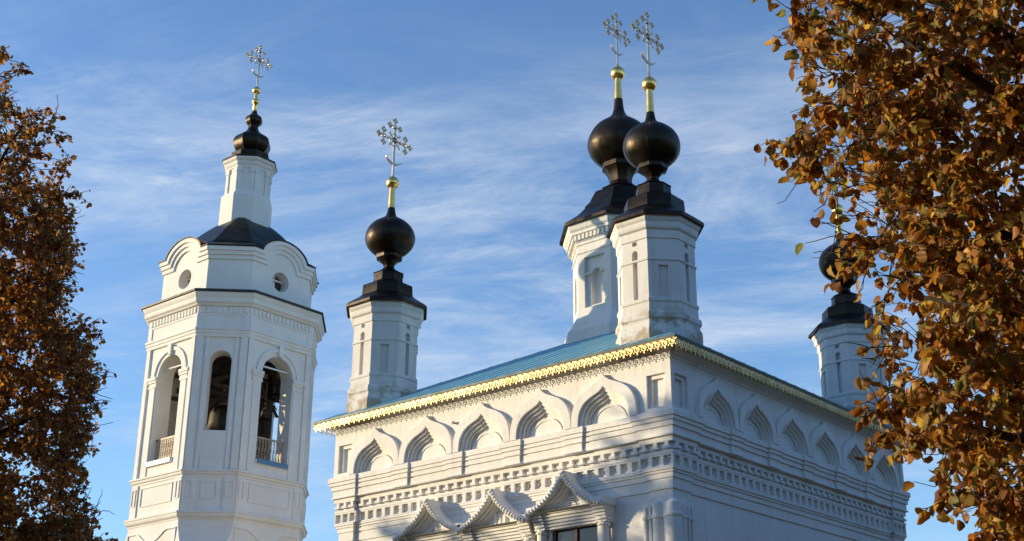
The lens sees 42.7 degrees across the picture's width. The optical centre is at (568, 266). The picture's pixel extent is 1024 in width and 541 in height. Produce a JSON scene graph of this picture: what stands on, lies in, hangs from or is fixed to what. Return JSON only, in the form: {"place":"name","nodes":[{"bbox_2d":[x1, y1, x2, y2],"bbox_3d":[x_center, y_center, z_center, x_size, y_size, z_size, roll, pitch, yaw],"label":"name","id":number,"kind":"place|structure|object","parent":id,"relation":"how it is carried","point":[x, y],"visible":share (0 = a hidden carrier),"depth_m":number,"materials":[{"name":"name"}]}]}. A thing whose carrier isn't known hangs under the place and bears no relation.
{"place":"outdoors","nodes":[
{"label":"outdoors","id":0,"kind":"place"},
{"bbox_2d":[124,44,325,540],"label":"bell tower","id":1,"kind":"structure","parent":0,"point":[235,316],"depth_m":61.32,"materials":[{"name":"white paint"}]},
{"bbox_2d":[206,389,227,429],"bbox_3d":[-16.703,7.327,63.089,2.240,3.066,2.240,-17,-27,35],"label":"bell","id":2,"kind":"object","parent":1,"relation":"hanging from","point":[217,417],"visible":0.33,"depth_m":62.51,"materials":[{"name":"brown metal"}]},
{"bbox_2d":[258,383,270,420],"bbox_3d":[-14.518,6.467,62.593,0.600,1.872,0.600,-17,-27,35],"label":"bell","id":3,"kind":"object","parent":1,"relation":"hanging from","point":[264,415],"visible":0.98,"depth_m":62.28,"materials":[{"name":"brown metal"}]},
{"bbox_2d":[263,367,279,401],"bbox_3d":[-14.303,5.561,63.607,1.000,2.068,1.000,-17,-27,35],"label":"bell","id":4,"kind":"object","parent":1,"relation":"hanging from","point":[273,393],"visible":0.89,"depth_m":63.19,"materials":[{"name":"brown metal"}]},
{"bbox_2d":[0,0,1023,540],"label":"sky","id":5,"kind":"structure","parent":0,"point":[498,104],"materials":[{"name":"blue"}]},
{"bbox_2d":[313,10,910,540],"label":"church","id":6,"kind":"structure","parent":0,"point":[631,408],"depth_m":41.68,"materials":[{"name":"paint"}]},
{"bbox_2d":[392,498,463,540],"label":"window","id":7,"kind":"structure","parent":6,"relation":"in","point":[430,523],"depth_m":42.01,"materials":[{"name":"paint"}]},
{"bbox_2d":[456,488,536,540],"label":"window","id":8,"kind":"structure","parent":6,"relation":"in","point":[496,519],"depth_m":40.34,"materials":[{"name":"paint"}]},
{"bbox_2d":[525,470,616,540],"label":"window","id":9,"kind":"structure","parent":6,"relation":"in","point":[569,512],"depth_m":38.73,"materials":[{"name":"paint"}]},
{"label":"ground","id":10,"kind":"structure","parent":0,"visible":0},
{"bbox_2d":[0,45,118,540],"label":"linden tree","id":11,"kind":"object","parent":10,"relation":"on","point":[32,297],"visible":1,"depth_m":24.25,"materials":[{"name":"brown plant"}]},
{"bbox_2d":[750,0,1023,540],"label":"lime tree","id":12,"kind":"object","parent":10,"relation":"on","point":[975,299],"visible":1,"depth_m":8.19,"materials":[{"name":"orange plant"}]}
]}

